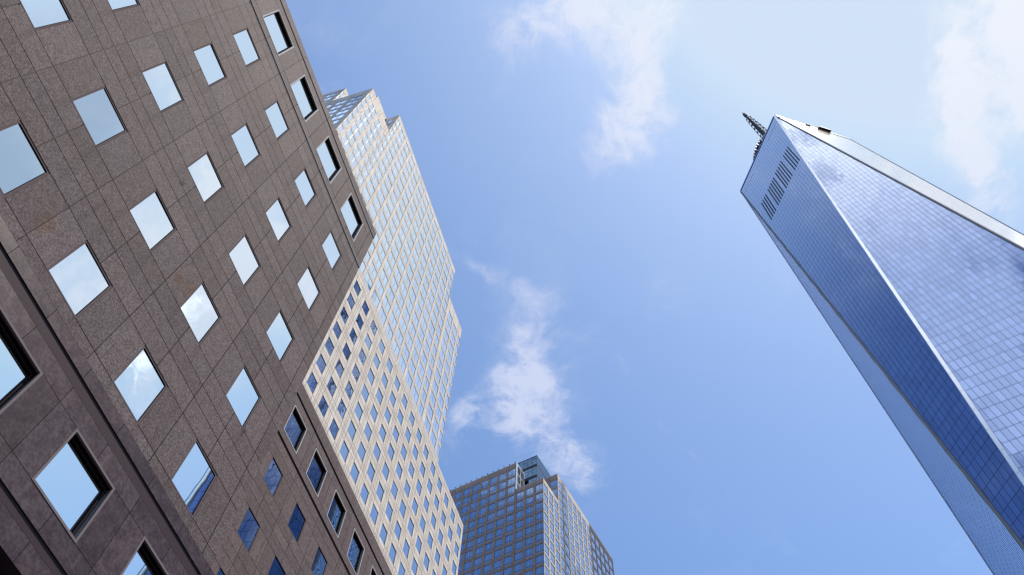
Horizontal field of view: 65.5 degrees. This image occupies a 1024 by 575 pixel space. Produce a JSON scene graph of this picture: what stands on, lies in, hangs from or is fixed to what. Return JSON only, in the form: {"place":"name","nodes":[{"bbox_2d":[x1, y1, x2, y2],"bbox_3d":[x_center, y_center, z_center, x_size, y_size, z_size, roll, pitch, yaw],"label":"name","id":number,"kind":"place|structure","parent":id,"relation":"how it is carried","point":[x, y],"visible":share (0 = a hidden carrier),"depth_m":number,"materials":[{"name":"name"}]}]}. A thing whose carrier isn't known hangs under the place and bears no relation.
{"place":"outdoors","nodes":[
{"label":"outdoors","id":0,"kind":"place"},
{"bbox_2d":[449,455,613,574],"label":"notched tower","id":1,"kind":"structure","parent":0,"point":[526,517],"depth_m":220.55,"materials":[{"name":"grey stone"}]},
{"bbox_2d":[483,564,490,574],"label":"window","id":2,"kind":"structure","parent":1,"relation":"in","point":[486,569],"depth_m":204.59,"materials":[{"name":"blue glass"}]},
{"bbox_2d":[493,559,501,570],"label":"window","id":3,"kind":"structure","parent":1,"relation":"in","point":[497,564],"depth_m":203.87,"materials":[{"name":"blue glass"}]},
{"bbox_2d":[494,548,501,558],"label":"window","id":4,"kind":"structure","parent":1,"relation":"in","point":[498,553],"depth_m":207.46,"materials":[{"name":"blue glass"}]},
{"bbox_2d":[451,469,557,574],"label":"window","id":5,"kind":"structure","parent":1,"relation":"in","point":[511,481],"depth_m":231.72,"materials":[{"name":"blue glass"}]},
{"bbox_2d":[504,555,511,565],"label":"window","id":6,"kind":"structure","parent":1,"relation":"in","point":[508,560],"depth_m":203.20,"materials":[{"name":"blue glass"}]},
{"bbox_2d":[514,562,521,573],"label":"window","id":7,"kind":"structure","parent":1,"relation":"in","point":[518,567],"depth_m":199.02,"materials":[{"name":"blue glass"}]},
{"bbox_2d":[514,551,521,561],"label":"window","id":8,"kind":"structure","parent":1,"relation":"in","point":[518,556],"depth_m":202.45,"materials":[{"name":"blue glass"}]},
{"bbox_2d":[515,540,522,550],"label":"window","id":9,"kind":"structure","parent":1,"relation":"in","point":[518,545],"depth_m":206.04,"materials":[{"name":"blue glass"}]},
{"bbox_2d":[525,558,532,569],"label":"window","id":10,"kind":"structure","parent":1,"relation":"in","point":[528,563],"depth_m":198.25,"materials":[{"name":"blue glass"}]},
{"bbox_2d":[525,547,532,557],"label":"window","id":11,"kind":"structure","parent":1,"relation":"in","point":[528,552],"depth_m":201.81,"materials":[{"name":"blue glass"}]},
{"bbox_2d":[525,536,532,546],"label":"window","id":12,"kind":"structure","parent":1,"relation":"in","point":[528,541],"depth_m":205.31,"materials":[{"name":"blue glass"}]},
{"bbox_2d":[536,565,543,574],"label":"window","id":13,"kind":"structure","parent":1,"relation":"in","point":[540,570],"depth_m":194.17,"materials":[{"name":"blue glass"}]},
{"bbox_2d":[536,554,543,564],"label":"window","id":14,"kind":"structure","parent":1,"relation":"in","point":[539,559],"depth_m":197.55,"materials":[{"name":"blue glass"}]},
{"bbox_2d":[536,543,543,553],"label":"window","id":15,"kind":"structure","parent":1,"relation":"in","point":[539,548],"depth_m":200.98,"materials":[{"name":"blue glass"}]},
{"bbox_2d":[556,481,592,574],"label":"window","id":16,"kind":"structure","parent":1,"relation":"in","point":[559,485],"depth_m":231.41,"materials":[{"name":"blue glass"}]},
{"bbox_2d":[591,532,612,574],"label":"window","id":17,"kind":"structure","parent":1,"relation":"in","point":[593,545],"depth_m":242.39,"materials":[{"name":"blue glass"}]},
{"bbox_2d":[286,0,1023,574],"label":"sky","id":18,"kind":"structure","parent":0,"point":[630,325],"materials":[{"name":"blue"}]},
{"bbox_2d":[740,111,1023,574],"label":"glass skyscraper","id":19,"kind":"structure","parent":0,"point":[912,284],"depth_m":238.23,"materials":[{"name":"blue glass"}]},
{"label":"ground","id":20,"kind":"structure","parent":0,"visible":0},
{"bbox_2d":[0,0,391,574],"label":"granite building","id":21,"kind":"structure","parent":20,"relation":"on","point":[187,233],"depth_m":22.60,"materials":[{"name":"stone"}]},
{"bbox_2d":[0,305,42,413],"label":"window","id":22,"kind":"structure","parent":21,"relation":"in","point":[14,371],"depth_m":15.82,"materials":[{"name":"glass"}]},
{"bbox_2d":[0,120,49,197],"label":"window","id":23,"kind":"structure","parent":21,"relation":"in","point":[21,164],"depth_m":17.97,"materials":[{"name":"glass"}]},
{"bbox_2d":[19,0,72,30],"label":"window","id":24,"kind":"structure","parent":21,"relation":"in","point":[42,14],"depth_m":20.20,"materials":[{"name":"glass"}]},
{"bbox_2d":[32,428,114,543],"bbox_3d":[-9.112,4.096,16.504,0.202,1.680,1.690,-14,-66,8],"label":"window","id":25,"kind":"structure","parent":21,"relation":"in","point":[67,481],"depth_m":16.60,"materials":[{"name":"glass"}]},
{"bbox_2d":[47,240,111,318],"bbox_3d":[-10.320,-0.206,19.021,0.078,1.780,1.330,-14,-66,8],"label":"window","id":26,"kind":"structure","parent":21,"relation":"in","point":[80,278],"depth_m":19.00,"materials":[{"name":"glass"}]},
{"bbox_2d":[71,86,127,147],"bbox_3d":[-11.069,-4.580,21.367,0.078,1.780,1.330,-14,-66,8],"label":"window","id":27,"kind":"structure","parent":21,"relation":"in","point":[96,109],"depth_m":21.36,"materials":[{"name":"glass"}]},
{"bbox_2d":[107,0,139,11],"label":"window","id":28,"kind":"structure","parent":21,"relation":"in","point":[116,5],"depth_m":23.80,"materials":[{"name":"glass"}]},
{"bbox_2d":[113,346,167,424],"bbox_3d":[-9.459,2.466,20.260,0.078,1.780,1.330,-14,-66,8],"label":"window","id":29,"kind":"structure","parent":21,"relation":"in","point":[140,384],"depth_m":20.25,"materials":[{"name":"glass"}]},
{"bbox_2d":[120,536,168,574],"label":"window","id":30,"kind":"structure","parent":21,"relation":"in","point":[139,563],"depth_m":18.13,"materials":[{"name":"glass"}]},
{"bbox_2d":[128,189,176,251],"bbox_3d":[-10.208,-1.904,22.607,0.078,1.780,1.330,-14,-66,8],"label":"window","id":31,"kind":"structure","parent":21,"relation":"in","point":[150,214],"depth_m":22.61,"materials":[{"name":"glass"}]},
{"bbox_2d":[141,61,183,112],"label":"window","id":32,"kind":"structure","parent":21,"relation":"in","point":[159,79],"depth_m":24.96,"materials":[{"name":"glass"}]},
{"bbox_2d":[170,439,216,517],"bbox_3d":[-8.598,5.141,21.500,0.078,1.780,1.330,-14,-66,8],"label":"window","id":33,"kind":"structure","parent":21,"relation":"in","point":[195,475],"depth_m":21.49,"materials":[{"name":"glass"}]},
{"bbox_2d":[180,281,220,345],"bbox_3d":[-9.347,0.768,23.846,0.078,1.780,1.330,-14,-66,8],"label":"window","id":34,"kind":"structure","parent":21,"relation":"in","point":[199,310],"depth_m":23.85,"materials":[{"name":"glass"}]},
{"bbox_2d":[187,151,223,203],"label":"window","id":35,"kind":"structure","parent":21,"relation":"in","point":[203,172],"depth_m":26.20,"materials":[{"name":"glass"}]},
{"bbox_2d":[193,43,226,86],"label":"window","id":36,"kind":"structure","parent":21,"relation":"in","point":[206,56],"depth_m":28.57,"materials":[{"name":"glass"}]},
{"bbox_2d":[225,365,260,428],"bbox_3d":[-8.486,3.442,25.086,0.078,1.780,1.330,-14,-66,8],"label":"window","id":37,"kind":"structure","parent":21,"relation":"in","point":[243,396],"depth_m":25.09,"materials":[{"name":"glass"}]},
{"bbox_2d":[228,234,260,287],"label":"window","id":38,"kind":"structure","parent":21,"relation":"in","point":[242,255],"depth_m":27.45,"materials":[{"name":"glass"}]},
{"bbox_2d":[230,123,260,167],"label":"window","id":39,"kind":"structure","parent":21,"relation":"in","point":[244,142],"depth_m":29.80,"materials":[{"name":"glass"}]},
{"bbox_2d":[233,28,259,66],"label":"window","id":40,"kind":"structure","parent":21,"relation":"in","point":[243,39],"depth_m":32.16,"materials":[{"name":"glass"}]},
{"bbox_2d":[237,507,259,552],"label":"window","id":41,"kind":"structure","parent":21,"relation":"in","point":[248,529],"depth_m":36.78,"materials":[{"name":"glass"}]},
{"bbox_2d":[263,457,282,497],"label":"window","id":42,"kind":"structure","parent":21,"relation":"in","point":[272,477],"depth_m":40.19,"materials":[{"name":"glass"}]},
{"bbox_2d":[264,101,288,139],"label":"window","id":43,"kind":"structure","parent":21,"relation":"in","point":[274,113],"depth_m":33.39,"materials":[{"name":"glass"}]},
{"bbox_2d":[267,555,285,574],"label":"window","id":44,"kind":"structure","parent":21,"relation":"in","point":[275,568],"depth_m":38.37,"materials":[{"name":"glass"}]},
{"bbox_2d":[262,9,293,55],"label":"window","id":45,"kind":"structure","parent":21,"relation":"in","point":[275,29],"depth_m":36.27,"materials":[{"name":"glass"}]},
{"bbox_2d":[265,197,291,242],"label":"window","id":46,"kind":"structure","parent":21,"relation":"in","point":[277,217],"depth_m":31.05,"materials":[{"name":"glass"}]},
{"bbox_2d":[266,309,293,362],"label":"window","id":47,"kind":"structure","parent":21,"relation":"in","point":[279,334],"depth_m":28.70,"materials":[{"name":"glass"}]},
{"bbox_2d":[283,405,306,453],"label":"window","id":48,"kind":"structure","parent":21,"relation":"in","point":[293,428],"depth_m":44.08,"materials":[{"name":"glass"}]},
{"bbox_2d":[287,502,305,543],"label":"window","id":49,"kind":"structure","parent":21,"relation":"in","point":[296,523],"depth_m":41.43,"materials":[{"name":"glass"}]},
{"bbox_2d":[290,74,318,121],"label":"window","id":50,"kind":"structure","parent":21,"relation":"in","point":[299,89],"depth_m":37.52,"materials":[{"name":"glass"}]},
{"bbox_2d":[294,168,315,207],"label":"window","id":51,"kind":"structure","parent":21,"relation":"in","point":[303,183],"depth_m":34.65,"materials":[{"name":"glass"}]},
{"bbox_2d":[297,266,319,311],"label":"window","id":52,"kind":"structure","parent":21,"relation":"in","point":[307,285],"depth_m":32.30,"materials":[{"name":"glass"}]},
{"bbox_2d":[306,449,327,497],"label":"window","id":53,"kind":"structure","parent":21,"relation":"in","point":[315,472],"depth_m":45.35,"materials":[{"name":"glass"}]},
{"bbox_2d":[311,546,327,574],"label":"window","id":54,"kind":"structure","parent":21,"relation":"in","point":[319,564],"depth_m":42.80,"materials":[{"name":"glass"}]},
{"bbox_2d":[316,135,341,183],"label":"window","id":55,"kind":"structure","parent":21,"relation":"in","point":[325,154],"depth_m":38.76,"materials":[{"name":"glass"}]},
{"bbox_2d":[322,231,340,270],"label":"window","id":56,"kind":"structure","parent":21,"relation":"in","point":[329,245],"depth_m":35.88,"materials":[{"name":"glass"}]},
{"bbox_2d":[326,490,346,537],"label":"window","id":57,"kind":"structure","parent":21,"relation":"in","point":[335,512],"depth_m":46.56,"materials":[{"name":"glass"}]},
{"bbox_2d":[340,193,362,241],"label":"window","id":58,"kind":"structure","parent":21,"relation":"in","point":[349,214],"depth_m":40.02,"materials":[{"name":"glass"}]},
{"bbox_2d":[346,528,364,574],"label":"window","id":59,"kind":"structure","parent":21,"relation":"in","point":[353,555],"depth_m":47.82,"materials":[{"name":"glass"}]},
{"bbox_2d":[302,88,462,574],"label":"beige tower","id":60,"kind":"structure","parent":20,"relation":"on","point":[377,382],"depth_m":120.04,"materials":[{"name":"stone"}]},
{"bbox_2d":[306,372,317,393],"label":"window","id":61,"kind":"structure","parent":60,"relation":"in","point":[312,383],"depth_m":84.39,"materials":[{"name":"blue glass"}]},
{"bbox_2d":[316,353,325,374],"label":"window","id":62,"kind":"structure","parent":60,"relation":"in","point":[321,364],"depth_m":87.97,"materials":[{"name":"blue glass"}]},
{"bbox_2d":[318,395,327,416],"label":"window","id":63,"kind":"structure","parent":60,"relation":"in","point":[322,405],"depth_m":85.65,"materials":[{"name":"blue glass"}]},
{"bbox_2d":[325,337,333,355],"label":"window","id":64,"kind":"structure","parent":60,"relation":"in","point":[329,346],"depth_m":91.45,"materials":[{"name":"blue glass"}]},
{"bbox_2d":[327,376,336,396],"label":"window","id":65,"kind":"structure","parent":60,"relation":"in","point":[331,386],"depth_m":89.18,"materials":[{"name":"blue glass"}]},
{"bbox_2d":[329,418,338,440],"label":"window","id":66,"kind":"structure","parent":60,"relation":"in","point":[334,429],"depth_m":86.90,"materials":[{"name":"blue glass"}]},
{"bbox_2d":[333,321,341,339],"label":"window","id":67,"kind":"structure","parent":60,"relation":"in","point":[336,329],"depth_m":95.00,"materials":[{"name":"blue glass"}]},
{"bbox_2d":[335,359,343,377],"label":"window","id":68,"kind":"structure","parent":60,"relation":"in","point":[339,368],"depth_m":92.71,"materials":[{"name":"blue glass"}]},
{"bbox_2d":[337,398,346,419],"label":"window","id":69,"kind":"structure","parent":60,"relation":"in","point":[341,408],"depth_m":90.43,"materials":[{"name":"blue glass"}]},
{"bbox_2d":[340,306,347,323],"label":"window","id":70,"kind":"structure","parent":60,"relation":"in","point":[343,313],"depth_m":98.45,"materials":[{"name":"blue glass"}]},
{"bbox_2d":[340,441,348,461],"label":"window","id":71,"kind":"structure","parent":60,"relation":"in","point":[344,451],"depth_m":88.12,"materials":[{"name":"blue glass"}]},
{"bbox_2d":[342,343,350,361],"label":"window","id":72,"kind":"structure","parent":60,"relation":"in","point":[346,351],"depth_m":96.21,"materials":[{"name":"blue glass"}]},
{"bbox_2d":[345,380,352,399],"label":"window","id":73,"kind":"structure","parent":60,"relation":"in","point":[348,389],"depth_m":93.94,"materials":[{"name":"blue glass"}]},
{"bbox_2d":[347,293,354,309],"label":"window","id":74,"kind":"structure","parent":60,"relation":"in","point":[350,300],"depth_m":101.99,"materials":[{"name":"blue glass"}]},
{"bbox_2d":[347,420,355,441],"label":"window","id":75,"kind":"structure","parent":60,"relation":"in","point":[351,430],"depth_m":91.65,"materials":[{"name":"blue glass"}]},
{"bbox_2d":[349,328,356,344],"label":"window","id":76,"kind":"structure","parent":60,"relation":"in","point":[353,336],"depth_m":99.72,"materials":[{"name":"blue glass"}]},
{"bbox_2d":[350,463,358,483],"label":"window","id":77,"kind":"structure","parent":60,"relation":"in","point":[354,472],"depth_m":89.38,"materials":[{"name":"blue glass"}]},
{"bbox_2d":[352,363,359,382],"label":"window","id":78,"kind":"structure","parent":60,"relation":"in","point":[355,372],"depth_m":97.47,"materials":[{"name":"blue glass"}]},
{"bbox_2d":[353,280,360,295],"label":"window","id":79,"kind":"structure","parent":60,"relation":"in","point":[356,286],"depth_m":105.53,"materials":[{"name":"blue glass"}]},
{"bbox_2d":[324,91,392,126],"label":"window","id":80,"kind":"structure","parent":60,"relation":"in","point":[340,102],"depth_m":146.45,"materials":[{"name":"blue glass"}]},
{"bbox_2d":[355,402,362,421],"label":"window","id":81,"kind":"structure","parent":60,"relation":"in","point":[358,411],"depth_m":95.19,"materials":[{"name":"blue glass"}]},
{"bbox_2d":[356,314,362,330],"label":"window","id":82,"kind":"structure","parent":60,"relation":"in","point":[359,321],"depth_m":103.23,"materials":[{"name":"blue glass"}]},
{"bbox_2d":[357,442,365,461],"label":"window","id":83,"kind":"structure","parent":60,"relation":"in","point":[361,451],"depth_m":92.89,"materials":[{"name":"blue glass"}]},
{"bbox_2d":[358,348,365,364],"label":"window","id":84,"kind":"structure","parent":60,"relation":"in","point":[361,355],"depth_m":100.98,"materials":[{"name":"blue glass"}]},
{"bbox_2d":[360,483,368,504],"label":"window","id":85,"kind":"structure","parent":60,"relation":"in","point":[364,493],"depth_m":90.59,"materials":[{"name":"blue glass"}]},
{"bbox_2d":[361,384,368,402],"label":"window","id":86,"kind":"structure","parent":60,"relation":"in","point":[364,392],"depth_m":98.69,"materials":[{"name":"blue glass"}]},
{"bbox_2d":[362,300,368,315],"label":"window","id":87,"kind":"structure","parent":60,"relation":"in","point":[365,308],"depth_m":106.84,"materials":[{"name":"blue glass"}]},
{"bbox_2d":[364,422,371,441],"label":"window","id":88,"kind":"structure","parent":60,"relation":"in","point":[367,431],"depth_m":96.41,"materials":[{"name":"blue glass"}]},
{"bbox_2d":[364,333,371,349],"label":"window","id":89,"kind":"structure","parent":60,"relation":"in","point":[367,340],"depth_m":104.47,"materials":[{"name":"blue glass"}]},
{"bbox_2d":[367,462,374,482],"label":"window","id":90,"kind":"structure","parent":60,"relation":"in","point":[370,471],"depth_m":94.16,"materials":[{"name":"blue glass"}]},
{"bbox_2d":[367,368,374,385],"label":"window","id":91,"kind":"structure","parent":60,"relation":"in","point":[370,375],"depth_m":102.22,"materials":[{"name":"blue glass"}]},
{"bbox_2d":[370,503,377,524],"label":"window","id":92,"kind":"structure","parent":60,"relation":"in","point":[373,514],"depth_m":91.83,"materials":[{"name":"blue glass"}]},
{"bbox_2d":[370,404,377,422],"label":"window","id":93,"kind":"structure","parent":60,"relation":"in","point":[373,412],"depth_m":99.95,"materials":[{"name":"blue glass"}]},
{"bbox_2d":[373,353,379,369],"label":"window","id":94,"kind":"structure","parent":60,"relation":"in","point":[376,361],"depth_m":105.73,"materials":[{"name":"blue glass"}]},
{"bbox_2d":[373,442,380,461],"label":"window","id":95,"kind":"structure","parent":60,"relation":"in","point":[376,451],"depth_m":97.66,"materials":[{"name":"blue glass"}]},
{"bbox_2d":[376,387,382,404],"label":"window","id":96,"kind":"structure","parent":60,"relation":"in","point":[379,396],"depth_m":103.48,"materials":[{"name":"blue glass"}]},
{"bbox_2d":[376,481,383,501],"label":"window","id":97,"kind":"structure","parent":60,"relation":"in","point":[380,491],"depth_m":95.40,"materials":[{"name":"blue glass"}]},
{"bbox_2d":[379,424,385,441],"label":"window","id":98,"kind":"structure","parent":60,"relation":"in","point":[382,433],"depth_m":101.17,"materials":[{"name":"blue glass"}]},
{"bbox_2d":[379,523,386,544],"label":"window","id":99,"kind":"structure","parent":60,"relation":"in","point":[383,533],"depth_m":93.10,"materials":[{"name":"blue glass"}]},
{"bbox_2d":[381,372,387,388],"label":"window","id":100,"kind":"structure","parent":60,"relation":"in","point":[384,380],"depth_m":106.95,"materials":[{"name":"blue glass"}]},
{"bbox_2d":[382,462,388,481],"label":"window","id":101,"kind":"structure","parent":60,"relation":"in","point":[385,471],"depth_m":98.91,"materials":[{"name":"blue glass"}]},
{"bbox_2d":[384,407,390,424],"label":"window","id":102,"kind":"structure","parent":60,"relation":"in","point":[387,414],"depth_m":104.72,"materials":[{"name":"blue glass"}]},
{"bbox_2d":[385,501,392,521],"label":"window","id":103,"kind":"structure","parent":60,"relation":"in","point":[389,510],"depth_m":96.62,"materials":[{"name":"blue glass"}]},
{"bbox_2d":[387,443,393,461],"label":"window","id":104,"kind":"structure","parent":60,"relation":"in","point":[390,451],"depth_m":102.45,"materials":[{"name":"blue glass"}]},
{"bbox_2d":[389,543,395,564],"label":"window","id":105,"kind":"structure","parent":60,"relation":"in","point":[392,553],"depth_m":94.36,"materials":[{"name":"blue glass"}]},
{"bbox_2d":[390,480,397,499],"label":"window","id":106,"kind":"structure","parent":60,"relation":"in","point":[394,489],"depth_m":100.12,"materials":[{"name":"blue glass"}]},
{"bbox_2d":[392,426,398,442],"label":"window","id":107,"kind":"structure","parent":60,"relation":"in","point":[395,433],"depth_m":105.96,"materials":[{"name":"blue glass"}]},
{"bbox_2d":[394,521,400,540],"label":"window","id":108,"kind":"structure","parent":60,"relation":"in","point":[397,530],"depth_m":97.86,"materials":[{"name":"blue glass"}]},
{"bbox_2d":[396,461,401,479],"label":"window","id":109,"kind":"structure","parent":60,"relation":"in","point":[398,470],"depth_m":103.67,"materials":[{"name":"blue glass"}]},
{"bbox_2d":[399,499,405,518],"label":"window","id":110,"kind":"structure","parent":60,"relation":"in","point":[402,508],"depth_m":101.39,"materials":[{"name":"blue glass"}]},
{"bbox_2d":[400,444,406,461],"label":"window","id":111,"kind":"structure","parent":60,"relation":"in","point":[403,452],"depth_m":107.21,"materials":[{"name":"blue glass"}]},
{"bbox_2d":[403,538,409,557],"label":"window","id":112,"kind":"structure","parent":60,"relation":"in","point":[406,547],"depth_m":99.08,"materials":[{"name":"blue glass"}]},
{"bbox_2d":[404,480,409,497],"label":"window","id":113,"kind":"structure","parent":60,"relation":"in","point":[406,488],"depth_m":104.89,"materials":[{"name":"blue glass"}]},
{"bbox_2d":[408,518,413,536],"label":"window","id":114,"kind":"structure","parent":60,"relation":"in","point":[410,525],"depth_m":102.67,"materials":[{"name":"blue glass"}]},
{"bbox_2d":[411,556,417,574],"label":"window","id":115,"kind":"structure","parent":60,"relation":"in","point":[414,564],"depth_m":100.39,"materials":[{"name":"blue glass"}]},
{"bbox_2d":[416,536,421,554],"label":"window","id":116,"kind":"structure","parent":60,"relation":"in","point":[418,543],"depth_m":103.87,"materials":[{"name":"blue glass"}]},
{"bbox_2d":[423,552,428,571],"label":"window","id":117,"kind":"structure","parent":60,"relation":"in","point":[426,560],"depth_m":105.10,"materials":[{"name":"blue glass"}]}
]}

